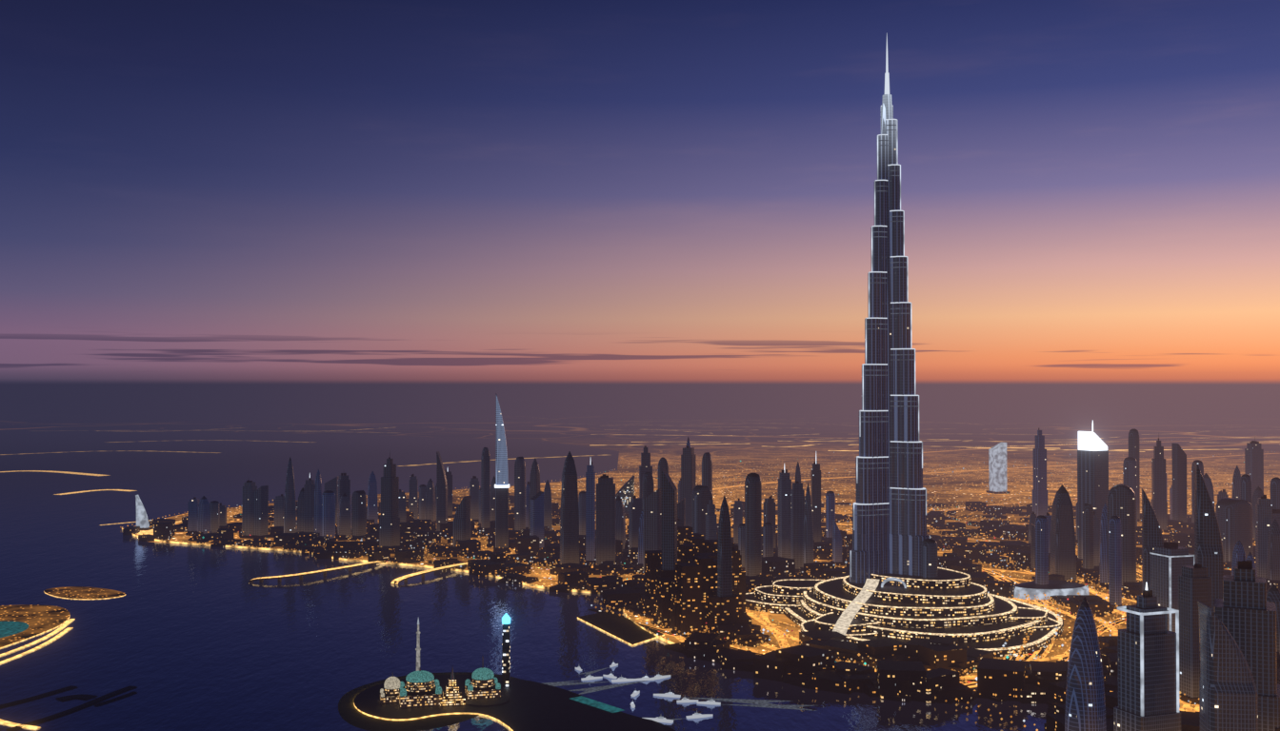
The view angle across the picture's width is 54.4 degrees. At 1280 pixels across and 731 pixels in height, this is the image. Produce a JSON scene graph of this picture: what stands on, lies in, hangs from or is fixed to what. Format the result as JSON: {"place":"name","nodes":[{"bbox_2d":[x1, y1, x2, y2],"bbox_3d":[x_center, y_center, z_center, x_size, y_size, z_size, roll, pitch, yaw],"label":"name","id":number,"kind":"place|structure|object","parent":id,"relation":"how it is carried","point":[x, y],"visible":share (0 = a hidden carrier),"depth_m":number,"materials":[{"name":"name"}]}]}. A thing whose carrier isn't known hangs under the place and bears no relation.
{"place":"outdoors","nodes":[
{"label":"outdoors","id":0,"kind":"place"},
{"bbox_2d":[4,685,136,730],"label":"breakwater rock","id":1,"kind":"object","parent":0,"point":[84,706],"visible":1,"depth_m":1234.68,"materials":[{"name":"brown stone"}]},
{"bbox_2d":[501,613,510,687],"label":"beacon tower","id":2,"kind":"structure","parent":0,"point":[506,657],"depth_m":1319.86,"materials":[{"name":"black glass"}]},
{"bbox_2d":[353,675,675,730],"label":"island","id":3,"kind":"structure","parent":0,"point":[530,706],"depth_m":1221.69,"materials":[{"name":"black"}]},
{"bbox_2d":[380,674,399,703],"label":"domed building","id":4,"kind":"structure","parent":3,"relation":"on","point":[390,693],"depth_m":1256.70,"materials":[{"name":"beige stone"}]},
{"bbox_2d":[399,667,441,708],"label":"domed building","id":5,"kind":"structure","parent":3,"relation":"on","point":[419,689],"depth_m":1243.62,"materials":[{"name":"stone"}]},
{"bbox_2d":[440,667,465,706],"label":"stepped building","id":6,"kind":"structure","parent":3,"relation":"on","point":[452,695],"depth_m":1246.63,"materials":[{"name":"beige stone"}]},
{"bbox_2d":[464,657,500,699],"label":"domed building","id":7,"kind":"structure","parent":3,"relation":"on","point":[484,684],"depth_m":1273.05,"materials":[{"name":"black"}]},
{"bbox_2d":[464,695,509,706],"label":"platform","id":8,"kind":"structure","parent":3,"relation":"on","point":[492,702],"depth_m":1257.14,"materials":[{"name":"black stone"}]},
{"bbox_2d":[0,430,1048,730],"bbox_3d":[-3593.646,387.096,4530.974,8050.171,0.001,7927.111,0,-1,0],"label":"sea water","id":9,"kind":"structure","parent":0,"point":[190,638],"depth_m":1707.25,"materials":[{"name":"blue liquid"}]},
{"bbox_2d":[0,384,1279,709],"bbox_3d":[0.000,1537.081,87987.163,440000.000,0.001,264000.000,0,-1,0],"label":"ground","id":10,"kind":"structure","parent":0,"point":[714,413],"depth_m":10234.04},
{"bbox_2d":[0,621,28,638],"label":"lagoon","id":11,"kind":"structure","parent":10,"relation":"on","point":[8,629],"depth_m":1641.13,"materials":[{"name":"teal liquid"}]},
{"bbox_2d":[0,604,70,648],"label":"island","id":12,"kind":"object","parent":10,"relation":"on","point":[39,619],"visible":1,"depth_m":1708.07,"materials":[{"name":"brown sand"}]},
{"bbox_2d":[43,586,125,599],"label":"island","id":13,"kind":"structure","parent":10,"relation":"on","point":[81,593],"depth_m":1910.34,"materials":[{"name":"brown"}]},
{"bbox_2d":[137,529,153,535],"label":"hotel base","id":14,"kind":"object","parent":10,"relation":"on","point":[146,532],"depth_m":2684.12,"materials":[{"name":"yellow"}]},
{"bbox_2d":[135,495,153,530],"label":"sail-shaped hotel","id":15,"kind":"structure","parent":14,"relation":"on","point":[142,520],"depth_m":2733.26,"materials":[{"name":"white"}]},
{"bbox_2d":[185,497,199,536],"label":"skyscraper","id":16,"kind":"structure","parent":10,"relation":"on","point":[192,508],"depth_m":2644.83,"materials":[{"name":"grey glass"}]},
{"bbox_2d":[197,496,210,534],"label":"skyscraper","id":17,"kind":"structure","parent":10,"relation":"on","point":[204,519],"depth_m":2630.96,"materials":[{"name":"blue glass"}]},
{"bbox_2d":[240,480,257,539],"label":"skyscraper","id":18,"kind":"structure","parent":10,"relation":"on","point":[250,490],"depth_m":2596.04,"materials":[{"name":"grey glass"}]},
{"bbox_2d":[253,485,270,539],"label":"slanted tower","id":19,"kind":"structure","parent":10,"relation":"on","point":[261,512],"depth_m":2597.51,"materials":[{"name":"grey glass"}]},
{"bbox_2d":[283,457,296,533],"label":"tower","id":20,"kind":"structure","parent":10,"relation":"on","point":[290,516],"depth_m":2577.17,"materials":[{"name":"grey glass"}]},
{"bbox_2d":[303,478,315,532],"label":"skyscraper","id":21,"kind":"structure","parent":10,"relation":"on","point":[309,504],"depth_m":2551.43,"materials":[{"name":"grey glass"}]},
{"bbox_2d":[248,561,385,582],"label":"bridge","id":22,"kind":"structure","parent":10,"relation":"on","point":[301,575],"depth_m":2063.41,"materials":[{"name":"yellow"}]},
{"bbox_2d":[313,469,321,536],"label":"skyscraper","id":23,"kind":"structure","parent":10,"relation":"on","point":[317,526],"depth_m":2554.45,"materials":[{"name":"blue glass"}]},
{"bbox_2d":[321,490,336,541],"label":"skyscraper","id":24,"kind":"structure","parent":10,"relation":"on","point":[329,512],"depth_m":2548.46,"materials":[{"name":"blue glass"}]},
{"bbox_2d":[338,492,351,540],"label":"tower","id":25,"kind":"structure","parent":10,"relation":"on","point":[344,521],"depth_m":2569.67,"materials":[{"name":"grey glass"}]},
{"bbox_2d":[351,490,366,536],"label":"skyscraper","id":26,"kind":"structure","parent":10,"relation":"on","point":[358,512],"depth_m":2595.78,"materials":[{"name":"grey glass"}]},
{"bbox_2d":[366,471,378,523],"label":"skyscraper","id":27,"kind":"structure","parent":10,"relation":"on","point":[372,510],"depth_m":2804.29,"materials":[{"name":"blue glass"}]},
{"bbox_2d":[377,451,399,548],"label":"skyscraper","id":28,"kind":"structure","parent":10,"relation":"on","point":[390,528],"depth_m":2404.05,"materials":[{"name":"grey glass"}]},
{"bbox_2d":[121,528,674,644],"bbox_3d":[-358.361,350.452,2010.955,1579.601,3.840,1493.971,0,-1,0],"label":"beach","id":29,"kind":"structure","parent":10,"relation":"on","point":[497,577],"depth_m":2213.91,"materials":[{"name":"beige sand"}]},
{"bbox_2d":[408,474,419,519],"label":"skyscraper","id":30,"kind":"structure","parent":10,"relation":"on","point":[413,494],"depth_m":2900.54,"materials":[{"name":"grey glass"}]},
{"bbox_2d":[338,672,517,730],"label":"mosque island shallows","id":31,"kind":"structure","parent":10,"relation":"on","point":[350,713],"depth_m":1199.59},
{"bbox_2d":[424,479,436,523],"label":"skyscraper","id":32,"kind":"structure","parent":10,"relation":"on","point":[430,510],"depth_m":2862.33,"materials":[{"name":"grey glass"}]},
{"bbox_2d":[436,451,447,531],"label":"tower","id":33,"kind":"structure","parent":10,"relation":"on","point":[441,499],"depth_m":2632.65,"materials":[{"name":"grey glass"}]},
{"bbox_2d":[453,495,471,546],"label":"skyscraper","id":34,"kind":"structure","parent":10,"relation":"on","point":[462,524],"depth_m":2402.32,"materials":[{"name":"grey glass"}]},
{"bbox_2d":[469,476,479,522],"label":"tower box","id":35,"kind":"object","parent":10,"relation":"on","point":[474,494],"visible":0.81,"depth_m":2899.50,"materials":[{"name":"grey glass"}]},
{"bbox_2d":[480,447,490,528],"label":"tower","id":36,"kind":"structure","parent":10,"relation":"on","point":[485,485],"depth_m":2649.73,"materials":[{"name":"grey glass"}]},
{"bbox_2d":[493,395,510,550],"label":"skyscraper","id":37,"kind":"structure","parent":10,"relation":"on","point":[502,486],"depth_m":2405.67,"materials":[{"name":"blue glass"}]},
{"bbox_2d":[514,457,525,530],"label":"skyscraper","id":38,"kind":"structure","parent":10,"relation":"on","point":[520,493],"depth_m":2629.92,"materials":[{"name":"grey glass"}]},
{"bbox_2d":[528,458,540,529],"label":"tower","id":39,"kind":"structure","parent":10,"relation":"on","point":[534,485],"depth_m":2632.00,"materials":[{"name":"grey glass"}]},
{"bbox_2d":[530,491,543,550],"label":"slanted tower","id":40,"kind":"structure","parent":10,"relation":"on","point":[537,514],"depth_m":2405.37,"materials":[{"name":"blue glass"}]},
{"bbox_2d":[543,480,552,531],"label":"skyscraper","id":41,"kind":"structure","parent":10,"relation":"on","point":[548,518],"depth_m":2680.54,"materials":[{"name":"grey glass"}]},
{"bbox_2d":[558,451,579,564],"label":"skyscraper","id":42,"kind":"structure","parent":10,"relation":"on","point":[570,533],"depth_m":2177.61,"materials":[{"name":"grey glass"}]},
{"bbox_2d":[585,461,596,562],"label":"skyscraper","id":43,"kind":"structure","parent":10,"relation":"on","point":[590,514],"depth_m":2229.59,"materials":[{"name":"grey glass"}]},
{"bbox_2d":[593,474,615,569],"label":"skyscraper","id":44,"kind":"structure","parent":10,"relation":"on","point":[605,518],"depth_m":2173.58,"materials":[{"name":"grey glass"}]},
{"bbox_2d":[615,496,625,549],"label":"tower","id":45,"kind":"structure","parent":10,"relation":"on","point":[620,528],"depth_m":2358.80,"materials":[{"name":"grey glass"}]},
{"bbox_2d":[577,611,664,646],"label":"pier","id":46,"kind":"structure","parent":10,"relation":"on","point":[629,631],"depth_m":1639.20,"materials":[{"name":"black concrete"}]},
{"bbox_2d":[615,475,634,512],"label":"skyscraper","id":47,"kind":"structure","parent":10,"relation":"on","point":[625,493],"depth_m":3062.98,"materials":[{"name":"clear glass"}]},
{"bbox_2d":[628,496,641,549],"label":"skyscraper","id":48,"kind":"structure","parent":10,"relation":"on","point":[634,509],"depth_m":2310.76,"materials":[{"name":"grey glass"}]},
{"bbox_2d":[639,445,652,499],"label":"tower","id":49,"kind":"structure","parent":10,"relation":"on","point":[645,467],"depth_m":2554.78,"materials":[{"name":"grey glass"}]},
{"bbox_2d":[640,488,661,575],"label":"slanted tower","id":50,"kind":"structure","parent":10,"relation":"on","point":[651,521],"depth_m":2101.22,"materials":[{"name":"grey glass"}]},
{"bbox_2d":[49,406,1279,452],"bbox_3d":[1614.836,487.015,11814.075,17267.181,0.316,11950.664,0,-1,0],"label":"lit sand patches","id":51,"kind":"object","parent":10,"relation":"on","point":[858,445],"depth_m":7637.57,"materials":[{"name":"beige sand"}]},
{"bbox_2d":[661,468,677,570],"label":"slanted tower","id":52,"kind":"structure","parent":10,"relation":"on","point":[669,525],"depth_m":1678.95,"materials":[{"name":"grey glass"}]},
{"bbox_2d":[680,445,696,526],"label":"tower","id":53,"kind":"structure","parent":10,"relation":"on","point":[688,470],"depth_m":2503.29,"materials":[{"name":"grey glass"}]},
{"bbox_2d":[644,526,745,637],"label":"low-rise buildings","id":54,"kind":"structure","parent":10,"relation":"on","point":[685,596],"depth_m":1628.73,"materials":[{"name":"black concrete"}]},
{"bbox_2d":[120,434,1279,730],"bbox_3d":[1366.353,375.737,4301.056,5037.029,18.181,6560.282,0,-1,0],"label":"city street lights","id":55,"kind":"object","parent":10,"relation":"on","point":[1099,630],"visible":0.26,"depth_m":2015.55},
{"bbox_2d":[122,492,1279,730],"bbox_3d":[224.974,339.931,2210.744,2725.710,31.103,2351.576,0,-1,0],"label":"city buildings","id":56,"kind":"structure","parent":10,"relation":"on","point":[913,670],"depth_m":1915.52,"materials":[{"name":"black concrete"}]},
{"bbox_2d":[691,484,712,539],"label":"skyscraper","id":57,"kind":"structure","parent":10,"relation":"on","point":[701,496],"depth_m":2208.52,"materials":[{"name":"grey glass"}]},
{"bbox_2d":[701,452,712,492],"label":"tower","id":58,"kind":"structure","parent":10,"relation":"on","point":[707,470],"depth_m":2553.79,"materials":[{"name":"grey glass"}]},
{"bbox_2d":[705,498,717,539],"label":"tower","id":59,"kind":"structure","parent":10,"relation":"on","point":[710,525],"depth_m":2120.58,"materials":[{"name":"grey glass"}]},
{"bbox_2d":[717,496,732,597],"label":"skyscraper","id":60,"kind":"structure","parent":10,"relation":"on","point":[724,572],"depth_m":1615.82,"materials":[{"name":"grey glass"}]},
{"bbox_2d":[744,473,761,576],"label":"skyscraper","id":61,"kind":"structure","parent":10,"relation":"on","point":[752,525],"depth_m":2051.60,"materials":[{"name":"grey glass"}]},
{"bbox_2d":[762,522,773,557],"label":"tower","id":62,"kind":"structure","parent":10,"relation":"on","point":[768,539],"depth_m":2146.64,"materials":[{"name":"grey glass"}]},
{"bbox_2d":[763,496,775,548],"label":"skyscraper","id":63,"kind":"structure","parent":10,"relation":"on","point":[769,510],"depth_m":2380.68,"materials":[{"name":"grey glass"}]},
{"bbox_2d":[778,469,791,559],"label":"skyscraper","id":64,"kind":"structure","parent":10,"relation":"on","point":[784,512],"depth_m":2181.20,"materials":[{"name":"grey glass"}]},
{"bbox_2d":[790,481,804,573],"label":"tower","id":65,"kind":"structure","parent":10,"relation":"on","point":[797,501],"depth_m":2132.19,"materials":[{"name":"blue glass"}]},
{"bbox_2d":[802,482,813,567],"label":"tower","id":66,"kind":"structure","parent":10,"relation":"on","point":[808,546],"depth_m":2100.39,"materials":[{"name":"grey glass"}]},
{"bbox_2d":[810,460,820,542],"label":"skyscraper","id":67,"kind":"structure","parent":10,"relation":"on","point":[815,484],"depth_m":2405.64,"materials":[{"name":"grey glass"}]},
{"bbox_2d":[825,490,835,538],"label":"skyscraper","id":68,"kind":"structure","parent":10,"relation":"on","point":[830,506],"depth_m":2448.19,"materials":[{"name":"blue glass"}]},
{"bbox_2d":[830,520,843,565],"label":"tower","id":69,"kind":"structure","parent":10,"relation":"on","point":[836,548],"depth_m":2212.82,"materials":[{"name":"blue glass"}]},
{"bbox_2d":[849,34,930,583],"bbox_3d":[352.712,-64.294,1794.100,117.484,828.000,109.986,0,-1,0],"label":"skyscraper","id":70,"kind":"structure","parent":10,"relation":"on","point":[890,535],"depth_m":1759.27,"materials":[{"name":"metal"}]},
{"bbox_2d":[745,567,1063,658],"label":"burj khalifa podium terraces","id":71,"kind":"object","parent":10,"relation":"on","point":[963,610],"visible":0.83,"depth_m":1629.46,"materials":[{"name":"beige concrete"}]},
{"bbox_2d":[920,539,937,579],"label":"skyscraper","id":72,"kind":"structure","parent":10,"relation":"on","point":[929,558],"depth_m":1718.38,"materials":[{"name":"grey glass"}]},
{"bbox_2d":[986,442,1010,494],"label":"picture frame building","id":73,"kind":"structure","parent":10,"relation":"on","point":[997,468],"depth_m":3644.16,"materials":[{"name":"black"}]},
{"bbox_2d":[1031,427,1048,517],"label":"tower","id":74,"kind":"structure","parent":10,"relation":"on","point":[1040,500],"depth_m":2895.71,"materials":[{"name":"blue glass"}]},
{"bbox_2d":[1035,515,1048,584],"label":"tower","id":75,"kind":"structure","parent":10,"relation":"on","point":[1041,550],"depth_m":1877.73,"materials":[{"name":"blue glass"}]},
{"bbox_2d":[1014,580,1089,600],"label":"low round building","id":76,"kind":"structure","parent":10,"relation":"on","point":[1032,589],"depth_m":1868.57,"materials":[{"name":"white"}]},
{"bbox_2d":[1049,484,1079,583],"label":"skyscraper","id":77,"kind":"structure","parent":10,"relation":"on","point":[1062,560],"depth_m":2009.07,"materials":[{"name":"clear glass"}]},
{"bbox_2d":[1064,597,1106,730],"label":"skyscraper","id":78,"kind":"structure","parent":10,"relation":"on","point":[1085,703],"depth_m":1056.72,"materials":[{"name":"blue glass"}]},
{"bbox_2d":[1082,503,1094,569],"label":"tower","id":79,"kind":"structure","parent":10,"relation":"on","point":[1088,541],"depth_m":2089.13,"materials":[{"name":"grey glass"}]},
{"bbox_2d":[1077,420,1108,563],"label":"tower","id":80,"kind":"structure","parent":10,"relation":"on","point":[1092,470],"depth_m":2211.41,"materials":[{"name":"grey glass"}]},
{"bbox_2d":[1098,503,1107,586],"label":"tower","id":81,"kind":"structure","parent":10,"relation":"on","point":[1103,578],"depth_m":1983.41,"materials":[{"name":"grey glass"}]},
{"bbox_2d":[1108,516,1125,609],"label":"tower","id":82,"kind":"structure","parent":10,"relation":"on","point":[1114,564],"depth_m":1784.68,"materials":[{"name":"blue glass"}]},
{"bbox_2d":[1103,483,1136,589],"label":"skyscraper","id":83,"kind":"structure","parent":10,"relation":"on","point":[1121,501],"depth_m":1955.32,"materials":[{"name":"grey glass"}]},
{"bbox_2d":[1122,457,1137,526],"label":"skyscraper","id":84,"kind":"structure","parent":10,"relation":"on","point":[1130,471],"depth_m":2695.16,"materials":[{"name":"grey glass"}]},
{"bbox_2d":[1128,428,1141,521],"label":"tower","id":85,"kind":"structure","parent":10,"relation":"on","point":[1133,443],"depth_m":2909.95,"materials":[{"name":"grey glass"}]},
{"bbox_2d":[1113,582,1180,730],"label":"tower","id":86,"kind":"structure","parent":10,"relation":"on","point":[1148,670],"depth_m":1030.57,"materials":[{"name":"grey glass"}]},
{"bbox_2d":[1141,488,1163,590],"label":"skyscraper","id":87,"kind":"structure","parent":10,"relation":"on","point":[1152,538],"depth_m":1638.10,"materials":[{"name":"grey glass"}]},
{"bbox_2d":[1150,438,1168,533],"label":"tower","id":88,"kind":"structure","parent":10,"relation":"on","point":[1158,502],"depth_m":2700.05,"materials":[{"name":"grey glass"}]},
{"bbox_2d":[1149,541,1194,632],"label":"skyscraper","id":89,"kind":"structure","parent":10,"relation":"on","point":[1169,561],"depth_m":1576.36,"materials":[{"name":"grey glass"}]},
{"bbox_2d":[1171,443,1187,522],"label":"tower","id":90,"kind":"structure","parent":10,"relation":"on","point":[1179,486],"depth_m":2715.95,"materials":[{"name":"grey glass"}]},
{"bbox_2d":[1178,563,1211,704],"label":"skyscraper","id":91,"kind":"structure","parent":10,"relation":"on","point":[1194,584],"depth_m":1263.54,"materials":[{"name":"grey glass"}]},
{"bbox_2d":[1193,462,1223,612],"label":"skyscraper","id":92,"kind":"structure","parent":10,"relation":"on","point":[1209,555],"depth_m":1415.81,"materials":[{"name":"grey glass"}]},
{"bbox_2d":[1197,600,1258,730],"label":"skyscraper","id":93,"kind":"structure","parent":10,"relation":"on","point":[1228,697],"depth_m":978.28,"materials":[{"name":"grey glass"}]},
{"bbox_2d":[1215,498,1253,561],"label":"skyscraper","id":94,"kind":"structure","parent":10,"relation":"on","point":[1234,518],"depth_m":2201.23,"materials":[{"name":"grey glass"}]},
{"bbox_2d":[1214,552,1279,730],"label":"skyscraper","id":95,"kind":"structure","parent":10,"relation":"on","point":[1245,611],"depth_m":1072.45,"materials":[{"name":"grey glass"}]},
{"bbox_2d":[1244,436,1263,499],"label":"tower","id":96,"kind":"structure","parent":10,"relation":"on","point":[1253,460],"depth_m":2922.35,"materials":[{"name":"grey glass"}]},
{"bbox_2d":[1255,495,1272,579],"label":"tower","id":97,"kind":"structure","parent":10,"relation":"on","point":[1263,514],"depth_m":1908.08,"materials":[{"name":"grey glass"}]},
{"bbox_2d":[1266,519,1279,579],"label":"tower","id":98,"kind":"structure","parent":10,"relation":"on","point":[1273,558],"depth_m":1873.41,"materials":[{"name":"grey glass"}]},
{"bbox_2d":[1266,584,1279,655],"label":"skyscraper","id":99,"kind":"structure","parent":10,"relation":"on","point":[1273,594],"depth_m":1417.14,"materials":[{"name":"grey glass"}]},
{"bbox_2d":[0,0,1279,384],"label":"sky","id":100,"kind":"structure","parent":0,"point":[192,191],"materials":[{"name":"blue"}]},
{"bbox_2d":[423,436,1276,712],"bbox_3d":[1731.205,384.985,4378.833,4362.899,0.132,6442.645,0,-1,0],"label":"road","id":101,"kind":"structure","parent":0,"point":[974,682],"depth_m":1881.41,"materials":[{"name":"asphalt"}]},
{"bbox_2d":[832,579,879,636],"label":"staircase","id":102,"kind":"structure","parent":0,"point":[847,617],"depth_m":1623.95,"materials":[{"name":"beige"}]},
{"bbox_2d":[547,552,1199,712],"bbox_3d":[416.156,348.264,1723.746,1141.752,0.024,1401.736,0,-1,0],"label":"road","id":103,"kind":"structure","parent":0,"point":[766,618],"depth_m":1679.40,"materials":[{"name":"asphalt"}]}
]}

